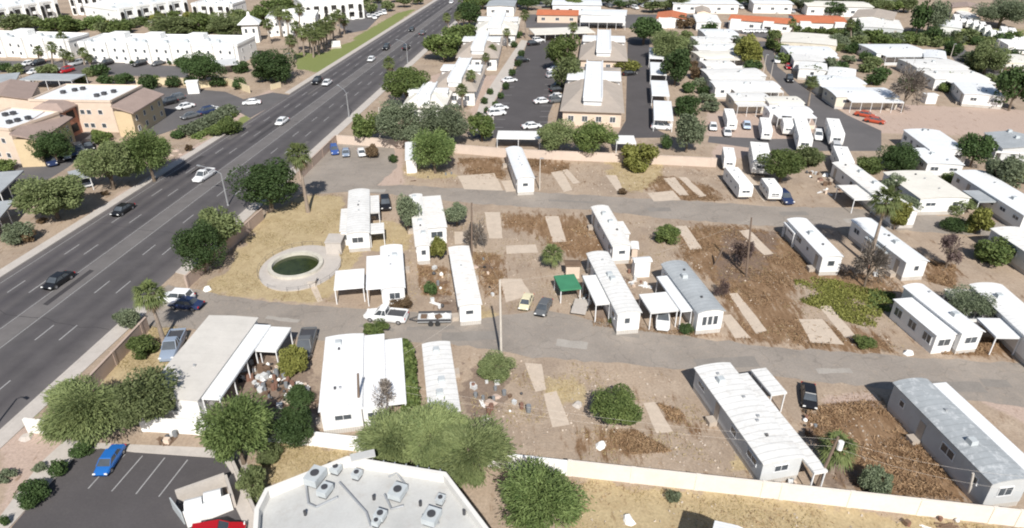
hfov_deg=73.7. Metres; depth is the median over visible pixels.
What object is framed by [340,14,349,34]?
palm tree
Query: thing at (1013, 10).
leafy tree
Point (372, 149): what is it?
shrub
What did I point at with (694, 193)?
dry brush
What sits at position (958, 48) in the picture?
leafy tree
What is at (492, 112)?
car
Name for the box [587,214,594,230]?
door
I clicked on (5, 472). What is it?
shrub
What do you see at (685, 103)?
leafy tree
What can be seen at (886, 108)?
door
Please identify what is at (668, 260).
dry tufts
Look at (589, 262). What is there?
steps
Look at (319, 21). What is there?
palm tree
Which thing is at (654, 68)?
carport
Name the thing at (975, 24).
travel trailer
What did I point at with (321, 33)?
palm tree
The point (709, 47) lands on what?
mobile home
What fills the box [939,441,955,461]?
window
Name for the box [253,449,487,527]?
commercial building
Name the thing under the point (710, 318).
window
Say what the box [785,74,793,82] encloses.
car
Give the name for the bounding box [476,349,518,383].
shrub
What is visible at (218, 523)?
car
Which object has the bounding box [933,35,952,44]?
leafy tree
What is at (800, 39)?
mobile home
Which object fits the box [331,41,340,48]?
monument sign
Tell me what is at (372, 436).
leafy tree
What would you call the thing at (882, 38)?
leafy tree
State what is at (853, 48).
shrub
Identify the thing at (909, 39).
shrub
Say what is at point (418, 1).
leafy tree
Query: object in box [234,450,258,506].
verge
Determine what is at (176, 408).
window
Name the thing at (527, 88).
parking lot
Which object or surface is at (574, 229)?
dry brush
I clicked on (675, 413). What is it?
dry brush
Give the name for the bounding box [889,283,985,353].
mobile home
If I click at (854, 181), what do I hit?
mobile home
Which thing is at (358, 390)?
utility pole
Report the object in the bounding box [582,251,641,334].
mobile home
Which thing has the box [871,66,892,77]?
leafy tree
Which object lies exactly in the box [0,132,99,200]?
parking lot
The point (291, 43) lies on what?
palm tree
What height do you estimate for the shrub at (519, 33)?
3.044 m
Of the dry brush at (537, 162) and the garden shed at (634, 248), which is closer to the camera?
the garden shed at (634, 248)
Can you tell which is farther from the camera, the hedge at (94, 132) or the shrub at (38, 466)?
the hedge at (94, 132)
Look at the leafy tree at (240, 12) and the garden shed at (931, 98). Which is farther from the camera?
the leafy tree at (240, 12)
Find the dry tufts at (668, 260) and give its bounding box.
[474,214,903,347]
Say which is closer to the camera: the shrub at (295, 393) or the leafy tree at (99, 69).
the shrub at (295, 393)
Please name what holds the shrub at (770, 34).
on the ground at (946, 114)
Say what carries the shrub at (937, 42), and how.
on the ground at (946, 114)
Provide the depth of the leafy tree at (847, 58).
218.10 m
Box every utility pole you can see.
[357,373,359,397]
[471,202,472,256]
[499,280,502,356]
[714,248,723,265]
[745,217,751,276]
[815,436,843,486]
[967,472,974,494]
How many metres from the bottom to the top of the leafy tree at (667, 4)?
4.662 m
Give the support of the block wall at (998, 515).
on the ground at (946, 114)
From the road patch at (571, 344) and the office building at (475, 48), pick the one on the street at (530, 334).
the road patch at (571, 344)
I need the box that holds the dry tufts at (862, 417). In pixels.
[817,390,948,494]
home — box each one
[149,315,292,419]
[315,333,406,433]
[334,244,409,306]
[339,188,384,251]
[408,193,446,264]
[422,341,460,436]
[448,245,481,325]
[502,146,534,194]
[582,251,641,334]
[587,205,631,263]
[638,260,725,334]
[690,36,732,44]
[690,44,733,53]
[690,50,745,67]
[693,14,721,30]
[693,362,827,486]
[697,29,740,45]
[698,60,735,68]
[699,68,766,86]
[709,81,783,98]
[725,93,768,116]
[762,106,816,128]
[763,96,804,105]
[780,45,838,62]
[781,32,836,50]
[781,217,843,275]
[790,53,824,70]
[797,61,827,79]
[805,75,866,95]
[821,87,903,112]
[827,67,855,75]
[827,161,918,227]
[848,217,929,280]
[856,44,925,64]
[859,18,903,32]
[882,170,970,214]
[887,378,1023,506]
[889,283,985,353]
[896,59,971,76]
[901,128,965,163]
[914,148,964,177]
[915,70,995,93]
[922,49,946,58]
[935,19,961,31]
[942,282,1023,364]
[950,82,1004,108]
[951,170,1023,228]
[955,11,981,20]
[984,129,1023,160]
[987,54,1023,72]
[987,226,1023,274]
[995,39,1023,54]
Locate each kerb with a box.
[0,0,436,277]
[0,21,454,431]
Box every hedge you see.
[90,129,112,137]
[176,103,240,137]
[190,110,238,139]
[399,338,421,413]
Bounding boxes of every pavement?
[0,0,435,274]
[0,21,459,448]
[0,440,253,527]
[470,40,526,133]
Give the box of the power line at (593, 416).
[365,377,825,438]
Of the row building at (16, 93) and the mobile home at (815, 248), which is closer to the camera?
the mobile home at (815, 248)
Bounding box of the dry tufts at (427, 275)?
[370,221,484,299]
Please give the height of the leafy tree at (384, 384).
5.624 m
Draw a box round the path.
[311,286,322,301]
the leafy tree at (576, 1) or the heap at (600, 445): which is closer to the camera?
the heap at (600, 445)
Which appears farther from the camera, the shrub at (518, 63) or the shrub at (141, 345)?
the shrub at (518, 63)
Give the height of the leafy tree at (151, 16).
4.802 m
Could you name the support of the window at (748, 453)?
in the mobile home at (733, 401)
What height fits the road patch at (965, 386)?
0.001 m
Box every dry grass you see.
[114,325,184,377]
[195,194,374,301]
[261,443,347,485]
[570,478,1001,527]
[609,162,662,190]
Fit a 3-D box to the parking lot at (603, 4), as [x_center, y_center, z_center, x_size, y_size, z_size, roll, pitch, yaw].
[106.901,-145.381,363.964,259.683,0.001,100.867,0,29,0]
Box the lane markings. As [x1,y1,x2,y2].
[0,3,455,388]
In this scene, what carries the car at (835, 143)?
on the ground at (946, 114)
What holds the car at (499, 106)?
on the parking lot at (527, 88)
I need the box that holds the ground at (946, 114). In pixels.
[0,0,1023,527]
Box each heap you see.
[18,433,32,441]
[203,286,211,291]
[572,401,581,408]
[596,441,605,450]
[623,514,635,525]
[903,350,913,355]
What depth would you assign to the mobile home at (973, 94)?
177.03 m
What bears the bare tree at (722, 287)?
on the ground at (946, 114)
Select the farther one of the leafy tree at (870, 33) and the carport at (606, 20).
the carport at (606, 20)
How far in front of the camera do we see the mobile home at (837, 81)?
186.43 m
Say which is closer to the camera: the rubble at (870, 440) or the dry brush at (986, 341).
the rubble at (870, 440)
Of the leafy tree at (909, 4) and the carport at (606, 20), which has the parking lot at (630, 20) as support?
the carport at (606, 20)
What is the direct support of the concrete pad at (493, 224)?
on the ground at (946, 114)
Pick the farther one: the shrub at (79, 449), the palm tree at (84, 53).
the palm tree at (84, 53)
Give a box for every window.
[170,404,179,411]
[334,413,352,421]
[352,237,363,242]
[389,292,400,299]
[451,95,456,100]
[465,309,473,314]
[568,115,573,120]
[581,116,587,121]
[595,116,601,121]
[609,117,615,122]
[618,250,625,254]
[623,317,630,323]
[698,379,704,392]
[701,316,707,325]
[707,315,712,325]
[712,315,718,324]
[730,424,736,438]
[746,447,756,466]
[773,463,788,472]
[796,234,801,244]
[826,260,835,266]
[853,227,859,235]
[898,398,905,409]
[913,265,919,270]
[925,202,936,205]
[929,166,938,170]
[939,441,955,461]
[963,336,978,343]
[969,475,978,485]
[988,311,998,317]
[995,486,1014,496]
[999,205,1005,212]
[1012,214,1018,220]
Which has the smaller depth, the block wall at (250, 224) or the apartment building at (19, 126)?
the block wall at (250, 224)
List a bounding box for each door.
[315,417,322,428]
[370,214,375,219]
[404,266,409,272]
[452,307,458,320]
[454,368,459,377]
[502,155,507,167]
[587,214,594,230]
[686,311,693,327]
[704,401,719,426]
[731,24,737,29]
[806,254,817,271]
[827,168,836,181]
[884,103,889,110]
[885,258,899,276]
[905,420,925,445]
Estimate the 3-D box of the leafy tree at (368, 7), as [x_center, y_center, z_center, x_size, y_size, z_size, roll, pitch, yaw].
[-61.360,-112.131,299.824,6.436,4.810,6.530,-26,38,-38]
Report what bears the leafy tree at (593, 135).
on the ground at (946, 114)
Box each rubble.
[375,222,482,302]
[405,164,731,198]
[471,355,745,475]
[473,216,887,345]
[559,483,900,527]
[822,393,928,485]
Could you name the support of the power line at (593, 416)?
attached to the utility pole at (358, 390)
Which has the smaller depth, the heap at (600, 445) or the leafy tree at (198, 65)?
the heap at (600, 445)
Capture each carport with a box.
[0,72,21,82]
[0,170,26,200]
[0,200,19,226]
[19,73,87,89]
[67,169,93,189]
[215,58,239,65]
[496,131,539,149]
[529,27,594,35]
[580,18,625,25]
[614,135,635,149]
[649,47,663,61]
[649,62,666,81]
[650,80,669,105]
[652,100,673,131]
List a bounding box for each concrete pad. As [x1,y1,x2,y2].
[454,232,466,243]
[458,173,502,190]
[485,212,501,237]
[500,279,529,301]
[501,180,515,191]
[506,244,537,253]
[525,363,545,391]
[544,391,569,426]
[545,216,565,241]
[551,170,571,191]
[563,169,579,183]
[606,175,621,190]
[643,402,671,432]
[647,191,679,200]
[663,177,687,194]
[676,226,701,249]
[679,177,705,196]
[723,314,750,337]
[729,293,766,333]
[739,168,769,200]
[739,230,772,254]
[799,319,843,344]
[821,306,854,337]
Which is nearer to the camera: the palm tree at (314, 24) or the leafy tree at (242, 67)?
the leafy tree at (242, 67)
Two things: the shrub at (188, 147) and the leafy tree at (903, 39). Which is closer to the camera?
the shrub at (188, 147)
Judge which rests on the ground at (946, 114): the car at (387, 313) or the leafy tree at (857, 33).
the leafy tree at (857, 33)
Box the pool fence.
[257,241,341,290]
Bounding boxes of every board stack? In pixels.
[421,314,426,318]
[428,313,434,317]
[435,313,441,318]
[442,312,449,318]
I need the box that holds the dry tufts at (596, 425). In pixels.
[471,359,733,471]
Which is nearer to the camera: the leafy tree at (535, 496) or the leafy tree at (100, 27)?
the leafy tree at (535, 496)
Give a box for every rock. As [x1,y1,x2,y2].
[484,399,497,405]
[491,394,501,398]
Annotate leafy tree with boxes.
[0,13,39,30]
[0,62,11,71]
[0,158,16,171]
[5,63,24,73]
[8,173,85,219]
[25,128,75,163]
[29,373,129,446]
[31,16,77,31]
[33,63,58,73]
[72,18,85,31]
[73,76,87,82]
[73,138,136,190]
[81,67,93,76]
[82,15,103,30]
[89,131,111,143]
[90,63,110,74]
[92,21,110,32]
[96,361,182,429]
[106,18,129,32]
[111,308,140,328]
[116,18,135,32]
[119,126,172,181]
[130,19,139,26]
[134,16,148,25]
[144,13,196,33]
[148,13,165,23]
[167,10,179,17]
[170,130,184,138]
[170,218,228,272]
[172,55,190,66]
[179,50,227,79]
[180,15,213,32]
[181,11,191,17]
[191,387,277,466]
[196,202,243,244]
[206,11,242,34]
[224,156,298,211]
[230,60,249,73]
[235,9,249,17]
[249,46,297,82]
[250,5,268,25]
[259,0,294,10]
[267,401,313,448]
[269,5,292,15]
[276,344,307,377]
[349,405,433,465]
[351,110,380,138]
[363,0,371,4]
[364,3,377,13]
[371,97,426,148]
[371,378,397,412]
[379,66,430,99]
[380,0,394,11]
[387,396,474,469]
[395,0,411,7]
[395,192,422,233]
[409,126,456,173]
[412,0,423,4]
[416,100,468,137]
[420,411,522,489]
[421,32,462,61]
[429,235,446,259]
[441,23,477,48]
[442,202,467,226]
[454,0,481,22]
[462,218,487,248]
[467,113,495,141]
[470,0,490,9]
[493,454,596,527]
[518,0,539,9]
[537,117,576,150]
[542,0,551,7]
[544,33,580,65]
[551,56,582,86]
[565,0,582,2]
[572,118,618,153]
[588,382,643,427]
[613,0,625,8]
[613,59,641,71]
[620,142,659,173]
[625,0,637,7]
[629,16,663,44]
[635,0,648,3]
[643,0,665,12]
[650,29,690,59]
[659,47,691,85]
[660,1,672,10]
[665,0,688,7]
[674,93,701,115]
[675,112,707,152]
[676,14,695,28]
[679,30,693,37]
[681,81,697,92]
[686,38,698,53]
[689,60,697,65]
[689,65,701,78]
[692,77,705,85]
[696,84,709,93]
[698,93,717,101]
[701,21,719,28]
[701,101,720,111]
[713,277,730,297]
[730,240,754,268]
[731,35,745,42]
[733,33,763,62]
[743,59,762,68]
[756,147,807,183]
[793,0,813,11]
[795,144,826,166]
[822,56,837,71]
[823,1,848,15]
[828,33,850,45]
[837,60,849,67]
[841,55,856,62]
[843,18,863,35]
[845,29,866,37]
[851,236,891,286]
[856,155,884,173]
[858,62,876,72]
[861,0,876,3]
[861,28,883,38]
[862,56,883,67]
[863,73,886,85]
[870,0,895,9]
[871,33,894,43]
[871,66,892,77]
[876,141,920,170]
[881,172,906,189]
[884,32,900,38]
[887,1,904,10]
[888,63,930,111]
[890,198,913,229]
[891,0,918,12]
[893,32,906,42]
[900,31,916,38]
[900,193,923,209]
[909,0,934,32]
[917,30,935,40]
[922,0,953,28]
[923,26,946,40]
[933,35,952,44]
[938,82,952,91]
[939,233,966,268]
[941,30,959,37]
[941,172,953,183]
[942,41,964,55]
[943,282,1000,316]
[948,198,978,214]
[954,132,998,167]
[958,50,973,61]
[959,28,979,41]
[959,36,968,43]
[963,61,983,71]
[963,206,995,233]
[966,39,1014,74]
[969,0,1023,27]
[970,35,984,45]
[973,236,1016,266]
[977,36,995,44]
[984,73,998,84]
[984,153,1023,188]
[992,33,1014,43]
[993,64,1023,110]
[1004,30,1023,36]
[1005,47,1021,54]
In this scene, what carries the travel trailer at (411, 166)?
on the ground at (946, 114)
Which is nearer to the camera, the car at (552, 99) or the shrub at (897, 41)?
the car at (552, 99)
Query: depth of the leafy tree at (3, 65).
209.26 m
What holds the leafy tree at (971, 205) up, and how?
on the ground at (946, 114)
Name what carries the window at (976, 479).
in the mobile home at (947, 425)
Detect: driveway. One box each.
[144,86,286,135]
[618,39,671,137]
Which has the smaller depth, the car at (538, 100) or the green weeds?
the green weeds
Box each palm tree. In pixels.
[33,45,44,58]
[45,41,58,63]
[54,31,68,38]
[58,49,70,65]
[65,51,74,62]
[77,47,87,64]
[84,54,93,64]
[130,278,169,342]
[154,10,161,17]
[228,8,236,16]
[261,18,273,43]
[273,7,283,36]
[282,10,293,39]
[282,142,312,212]
[284,33,297,61]
[290,20,301,53]
[293,3,306,41]
[297,27,309,55]
[302,23,313,53]
[307,30,319,57]
[309,21,318,50]
[313,27,325,54]
[315,19,326,47]
[318,24,330,50]
[321,16,330,45]
[325,20,335,46]
[327,13,338,40]
[333,9,344,36]
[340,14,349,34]
[382,56,394,70]
[442,13,451,26]
[453,11,461,24]
[455,83,468,112]
[465,69,476,81]
[482,52,489,72]
[501,28,511,47]
[520,9,530,38]
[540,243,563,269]
[568,22,578,38]
[772,30,781,42]
[788,18,797,31]
[804,74,819,105]
[813,429,859,473]
[844,18,855,37]
[866,185,904,262]
[950,33,963,53]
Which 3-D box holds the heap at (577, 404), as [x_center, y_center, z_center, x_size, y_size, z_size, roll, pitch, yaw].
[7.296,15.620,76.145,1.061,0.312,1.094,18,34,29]
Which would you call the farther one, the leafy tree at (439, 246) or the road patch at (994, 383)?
the leafy tree at (439, 246)
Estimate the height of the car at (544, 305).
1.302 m
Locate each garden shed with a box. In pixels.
[564,260,580,278]
[630,241,638,260]
[631,256,652,277]
[921,93,938,103]
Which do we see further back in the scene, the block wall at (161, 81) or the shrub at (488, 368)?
the block wall at (161, 81)
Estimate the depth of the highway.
112.12 m
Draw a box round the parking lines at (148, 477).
[88,455,187,496]
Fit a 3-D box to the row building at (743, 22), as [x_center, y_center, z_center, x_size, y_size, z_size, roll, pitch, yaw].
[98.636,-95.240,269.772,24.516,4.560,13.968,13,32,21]
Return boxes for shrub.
[0,220,37,244]
[0,467,18,483]
[0,515,10,525]
[12,478,51,509]
[20,228,36,242]
[30,461,47,472]
[35,217,47,223]
[46,458,67,477]
[67,436,94,458]
[95,73,113,83]
[100,190,108,194]
[111,72,134,83]
[125,333,160,359]
[136,74,156,89]
[164,75,180,86]
[183,75,197,83]
[184,144,192,150]
[207,126,222,135]
[209,77,227,86]
[215,117,242,133]
[232,76,246,88]
[235,464,265,504]
[255,442,283,464]
[265,447,278,461]
[283,383,315,407]
[363,318,389,334]
[364,143,378,156]
[388,154,397,162]
[389,293,412,308]
[423,281,436,295]
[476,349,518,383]
[480,97,487,103]
[486,88,493,94]
[497,92,504,98]
[502,82,509,89]
[508,68,515,75]
[510,40,517,47]
[514,59,522,65]
[517,30,522,37]
[517,50,524,55]
[618,188,626,193]
[654,223,680,243]
[660,133,672,148]
[665,488,681,503]
[678,323,693,334]
[765,39,780,48]
[766,29,781,39]
[775,43,785,51]
[775,52,790,63]
[836,43,847,49]
[843,42,858,53]
[848,34,866,43]
[852,334,877,349]
[857,464,893,494]
[859,50,872,58]
[867,287,895,311]
[887,37,902,43]
[903,35,915,43]
[917,36,930,45]
[930,38,943,46]
[939,215,969,232]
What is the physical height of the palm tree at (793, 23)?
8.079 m
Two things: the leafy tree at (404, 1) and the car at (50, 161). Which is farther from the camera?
the leafy tree at (404, 1)
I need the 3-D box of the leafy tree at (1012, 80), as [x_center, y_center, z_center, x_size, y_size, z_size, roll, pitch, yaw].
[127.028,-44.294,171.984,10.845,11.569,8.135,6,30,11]
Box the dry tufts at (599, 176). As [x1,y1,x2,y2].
[420,161,759,199]
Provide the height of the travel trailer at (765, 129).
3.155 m
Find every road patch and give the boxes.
[44,270,93,304]
[173,156,203,174]
[186,168,200,176]
[226,125,250,139]
[249,124,275,142]
[255,121,270,130]
[265,316,299,322]
[359,324,394,331]
[370,189,385,191]
[442,330,499,340]
[549,200,594,202]
[556,339,587,349]
[612,331,639,337]
[647,207,671,211]
[693,356,759,366]
[779,211,808,215]
[816,368,852,373]
[843,218,879,222]
[930,381,987,392]
[979,379,1011,386]
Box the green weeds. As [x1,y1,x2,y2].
[794,276,891,326]
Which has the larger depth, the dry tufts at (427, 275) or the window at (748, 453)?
the dry tufts at (427, 275)
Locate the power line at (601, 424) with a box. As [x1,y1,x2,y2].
[362,383,832,446]
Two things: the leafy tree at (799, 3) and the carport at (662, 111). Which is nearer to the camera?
the carport at (662, 111)
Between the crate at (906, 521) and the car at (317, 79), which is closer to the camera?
the crate at (906, 521)
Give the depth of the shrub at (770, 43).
236.56 m
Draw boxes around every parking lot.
[0,61,187,77]
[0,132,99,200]
[12,448,241,527]
[337,3,386,32]
[472,40,555,137]
[485,0,893,5]
[526,14,694,27]
[724,22,773,39]
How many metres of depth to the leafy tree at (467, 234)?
107.60 m
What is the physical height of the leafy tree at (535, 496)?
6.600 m
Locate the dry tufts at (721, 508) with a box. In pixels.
[563,480,978,527]
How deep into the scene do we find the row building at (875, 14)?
276.16 m
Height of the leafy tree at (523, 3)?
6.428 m
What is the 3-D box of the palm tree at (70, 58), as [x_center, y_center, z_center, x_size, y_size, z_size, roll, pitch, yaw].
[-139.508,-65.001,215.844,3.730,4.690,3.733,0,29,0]
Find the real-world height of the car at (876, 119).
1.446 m
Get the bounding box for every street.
[144,285,1023,406]
[303,144,1006,235]
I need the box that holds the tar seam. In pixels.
[0,310,108,329]
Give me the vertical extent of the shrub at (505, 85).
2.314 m
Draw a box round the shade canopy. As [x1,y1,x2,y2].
[554,274,581,302]
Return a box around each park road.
[708,41,880,150]
[944,46,999,74]
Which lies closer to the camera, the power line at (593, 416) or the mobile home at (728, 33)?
the power line at (593, 416)
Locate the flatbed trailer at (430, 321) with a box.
[409,311,451,326]
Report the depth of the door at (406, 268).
101.82 m
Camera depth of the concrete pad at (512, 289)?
98.06 m
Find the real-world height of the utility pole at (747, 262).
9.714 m
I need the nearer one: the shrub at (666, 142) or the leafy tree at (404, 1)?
the shrub at (666, 142)
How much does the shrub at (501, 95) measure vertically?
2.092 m
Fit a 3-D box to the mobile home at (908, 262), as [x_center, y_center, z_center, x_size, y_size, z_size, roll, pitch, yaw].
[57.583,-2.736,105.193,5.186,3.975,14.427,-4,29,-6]
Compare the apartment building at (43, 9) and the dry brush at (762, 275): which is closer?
the dry brush at (762, 275)
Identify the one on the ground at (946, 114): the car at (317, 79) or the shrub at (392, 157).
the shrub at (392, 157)
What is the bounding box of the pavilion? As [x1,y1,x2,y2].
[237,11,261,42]
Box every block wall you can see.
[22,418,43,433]
[84,317,149,395]
[135,78,200,86]
[139,417,567,475]
[183,209,263,287]
[200,78,250,92]
[230,457,254,512]
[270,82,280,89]
[299,135,336,178]
[336,135,523,156]
[524,149,716,166]
[567,459,1023,526]
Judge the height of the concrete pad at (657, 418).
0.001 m
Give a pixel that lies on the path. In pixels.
(315, 290)
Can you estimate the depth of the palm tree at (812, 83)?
174.56 m
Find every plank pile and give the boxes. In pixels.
[156,436,164,445]
[165,436,176,445]
[934,522,957,527]
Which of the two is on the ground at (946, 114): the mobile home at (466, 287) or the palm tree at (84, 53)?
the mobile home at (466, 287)
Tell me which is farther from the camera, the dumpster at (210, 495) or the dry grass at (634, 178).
the dry grass at (634, 178)
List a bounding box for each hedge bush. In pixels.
[791,24,801,31]
[800,26,814,32]
[813,28,826,33]
[825,28,839,34]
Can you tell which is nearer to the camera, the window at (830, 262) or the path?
the path
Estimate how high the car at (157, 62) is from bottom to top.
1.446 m
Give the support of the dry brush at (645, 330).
on the ground at (946, 114)
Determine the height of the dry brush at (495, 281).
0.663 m
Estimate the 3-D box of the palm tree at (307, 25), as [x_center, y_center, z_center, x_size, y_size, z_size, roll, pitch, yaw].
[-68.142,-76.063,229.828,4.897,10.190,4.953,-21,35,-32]
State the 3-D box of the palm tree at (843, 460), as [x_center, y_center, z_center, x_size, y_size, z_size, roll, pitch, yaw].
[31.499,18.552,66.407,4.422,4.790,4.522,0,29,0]
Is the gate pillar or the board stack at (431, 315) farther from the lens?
the gate pillar
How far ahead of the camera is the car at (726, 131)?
156.47 m
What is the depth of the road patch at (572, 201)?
124.73 m
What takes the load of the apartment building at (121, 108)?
on the ground at (946, 114)
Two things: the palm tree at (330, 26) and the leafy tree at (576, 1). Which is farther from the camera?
the leafy tree at (576, 1)
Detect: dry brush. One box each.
[417,264,451,295]
[459,157,505,179]
[472,252,504,294]
[501,212,600,255]
[527,158,568,173]
[571,426,673,454]
[592,316,746,339]
[647,175,724,200]
[656,402,688,423]
[679,224,900,352]
[802,398,970,501]
[925,258,956,287]
[941,336,1002,355]
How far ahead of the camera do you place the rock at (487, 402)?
76.35 m
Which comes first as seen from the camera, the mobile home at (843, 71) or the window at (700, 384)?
the window at (700, 384)
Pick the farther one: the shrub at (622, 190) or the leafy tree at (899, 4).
the leafy tree at (899, 4)
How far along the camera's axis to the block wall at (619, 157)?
141.82 m
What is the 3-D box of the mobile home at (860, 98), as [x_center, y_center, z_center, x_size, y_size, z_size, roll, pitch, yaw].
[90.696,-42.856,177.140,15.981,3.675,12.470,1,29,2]
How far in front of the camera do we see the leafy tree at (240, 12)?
280.47 m
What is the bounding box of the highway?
[0,0,464,428]
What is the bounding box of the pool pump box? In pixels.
[306,277,316,286]
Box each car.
[22,60,32,65]
[26,68,36,73]
[29,58,45,65]
[41,270,74,289]
[45,155,57,166]
[52,153,65,162]
[57,65,74,73]
[68,58,82,65]
[71,146,78,156]
[72,141,84,152]
[81,139,94,149]
[81,178,93,186]
[92,444,125,476]
[98,58,114,64]
[110,202,134,215]
[131,59,146,66]
[150,60,165,65]
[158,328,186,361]
[159,288,195,303]
[162,96,177,105]
[167,296,204,311]
[171,92,185,99]
[175,102,194,109]
[180,111,200,119]
[192,167,215,181]
[192,519,245,527]
[196,105,214,115]
[242,98,260,105]
[275,116,288,124]
[296,327,317,359]
[311,76,322,84]
[321,79,332,85]
[330,143,338,154]
[342,147,349,156]
[356,147,365,156]
[363,304,408,324]
[367,56,375,61]
[380,194,391,210]
[382,43,389,49]
[402,44,409,49]
[486,107,506,116]
[489,103,508,109]
[501,76,517,81]
[514,56,529,61]
[518,292,533,310]
[521,121,541,129]
[527,40,539,45]
[531,36,544,41]
[533,97,549,103]
[534,297,552,316]
[545,71,552,77]
[546,66,557,70]
[548,92,562,96]
[548,95,561,103]
[549,85,563,92]
[550,82,564,87]
[621,70,636,75]
[631,4,638,8]
[651,121,671,130]
[655,312,669,330]
[709,122,716,130]
[722,127,731,136]
[741,28,752,32]
[742,120,750,129]
[773,55,780,62]
[780,188,794,203]
[785,63,791,69]
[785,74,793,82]
[800,381,817,409]
[813,128,822,140]
[830,140,840,149]
[854,110,875,116]
[864,116,885,124]
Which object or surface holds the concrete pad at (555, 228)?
on the ground at (946, 114)
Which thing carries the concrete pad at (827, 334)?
on the ground at (946, 114)
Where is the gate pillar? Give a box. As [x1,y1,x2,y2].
[185,80,200,93]
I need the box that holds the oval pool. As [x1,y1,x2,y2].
[259,245,340,291]
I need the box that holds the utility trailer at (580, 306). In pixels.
[571,296,588,314]
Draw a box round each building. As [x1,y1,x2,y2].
[0,0,60,21]
[0,28,89,58]
[0,79,40,109]
[0,107,75,166]
[28,84,165,136]
[69,0,98,14]
[77,31,256,63]
[82,0,188,22]
[190,0,246,17]
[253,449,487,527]
[265,8,319,36]
[293,0,364,21]
[401,81,452,115]
[435,57,486,105]
[455,30,503,69]
[475,11,520,45]
[486,0,516,15]
[536,9,578,22]
[552,0,601,14]
[560,60,624,126]
[579,29,627,71]
[580,9,626,25]
[656,10,686,28]
[669,0,739,13]
[694,5,711,13]
[713,520,741,527]
[728,14,794,32]
[748,0,792,13]
[788,14,846,31]
[800,1,874,16]
[851,9,896,23]
[949,1,980,18]
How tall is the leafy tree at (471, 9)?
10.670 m
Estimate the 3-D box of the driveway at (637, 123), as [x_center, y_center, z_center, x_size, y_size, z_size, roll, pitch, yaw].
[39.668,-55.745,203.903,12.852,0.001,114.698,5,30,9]
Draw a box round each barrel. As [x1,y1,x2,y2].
[172,430,177,437]
[245,373,249,381]
[270,383,275,390]
[526,403,530,413]
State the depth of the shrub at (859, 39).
239.40 m
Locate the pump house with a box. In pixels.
[324,233,345,253]
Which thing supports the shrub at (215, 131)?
on the ground at (946, 114)
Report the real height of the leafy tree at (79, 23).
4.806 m
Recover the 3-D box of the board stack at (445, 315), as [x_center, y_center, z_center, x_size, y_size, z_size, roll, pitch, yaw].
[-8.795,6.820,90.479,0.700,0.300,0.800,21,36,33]
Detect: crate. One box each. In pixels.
[162,437,170,443]
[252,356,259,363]
[257,363,262,372]
[257,386,263,392]
[260,372,268,379]
[261,390,267,399]
[262,364,270,371]
[276,402,282,409]
[805,428,813,436]
[903,518,910,526]
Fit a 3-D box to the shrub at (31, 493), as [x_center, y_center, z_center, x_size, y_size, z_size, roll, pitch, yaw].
[-45.021,21.518,64.138,3.980,1.882,2.986,25,38,37]
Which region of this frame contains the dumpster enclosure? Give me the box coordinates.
[169,473,235,527]
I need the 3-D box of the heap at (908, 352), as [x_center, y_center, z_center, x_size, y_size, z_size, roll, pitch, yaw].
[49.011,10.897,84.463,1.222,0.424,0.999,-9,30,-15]
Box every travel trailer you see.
[405,141,416,172]
[721,147,735,168]
[723,108,736,131]
[723,167,752,198]
[748,142,770,175]
[758,117,772,141]
[759,178,782,200]
[780,116,793,135]
[793,118,812,148]
[824,118,844,144]
[830,146,854,162]
[952,14,961,20]
[960,15,967,27]
[965,18,973,27]
[971,19,979,30]
[978,21,986,33]
[982,25,992,36]
[987,29,997,36]
[999,26,1008,31]
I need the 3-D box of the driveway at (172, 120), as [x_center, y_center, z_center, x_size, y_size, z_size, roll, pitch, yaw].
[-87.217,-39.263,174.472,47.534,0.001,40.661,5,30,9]
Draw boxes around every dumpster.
[184,496,202,510]
[203,488,223,502]
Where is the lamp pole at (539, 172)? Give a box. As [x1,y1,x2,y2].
[539,158,543,189]
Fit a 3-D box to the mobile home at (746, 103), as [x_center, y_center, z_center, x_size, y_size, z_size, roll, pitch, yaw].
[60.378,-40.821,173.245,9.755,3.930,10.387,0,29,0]
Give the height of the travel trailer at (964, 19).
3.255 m
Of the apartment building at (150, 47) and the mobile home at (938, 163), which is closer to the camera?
the mobile home at (938, 163)
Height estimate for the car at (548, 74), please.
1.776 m
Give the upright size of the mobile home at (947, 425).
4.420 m
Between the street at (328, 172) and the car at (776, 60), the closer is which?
the street at (328, 172)
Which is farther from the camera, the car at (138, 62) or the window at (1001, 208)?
the car at (138, 62)
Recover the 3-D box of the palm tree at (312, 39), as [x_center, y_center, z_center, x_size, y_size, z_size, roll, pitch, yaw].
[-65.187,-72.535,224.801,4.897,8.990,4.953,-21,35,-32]
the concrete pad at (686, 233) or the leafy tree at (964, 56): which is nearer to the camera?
the concrete pad at (686, 233)
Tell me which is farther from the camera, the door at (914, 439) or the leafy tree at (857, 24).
the leafy tree at (857, 24)
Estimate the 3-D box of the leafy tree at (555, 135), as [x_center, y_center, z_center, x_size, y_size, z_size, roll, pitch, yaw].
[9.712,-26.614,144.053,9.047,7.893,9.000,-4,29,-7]
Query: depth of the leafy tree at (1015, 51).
219.98 m
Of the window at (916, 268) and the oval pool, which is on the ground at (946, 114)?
the oval pool
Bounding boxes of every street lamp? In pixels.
[196,165,228,205]
[337,85,349,117]
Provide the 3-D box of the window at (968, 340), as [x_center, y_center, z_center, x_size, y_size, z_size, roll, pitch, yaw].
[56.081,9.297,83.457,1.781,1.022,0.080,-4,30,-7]
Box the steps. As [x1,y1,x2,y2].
[582,262,590,278]
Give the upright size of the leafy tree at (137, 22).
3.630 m
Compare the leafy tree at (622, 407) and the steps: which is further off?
the steps

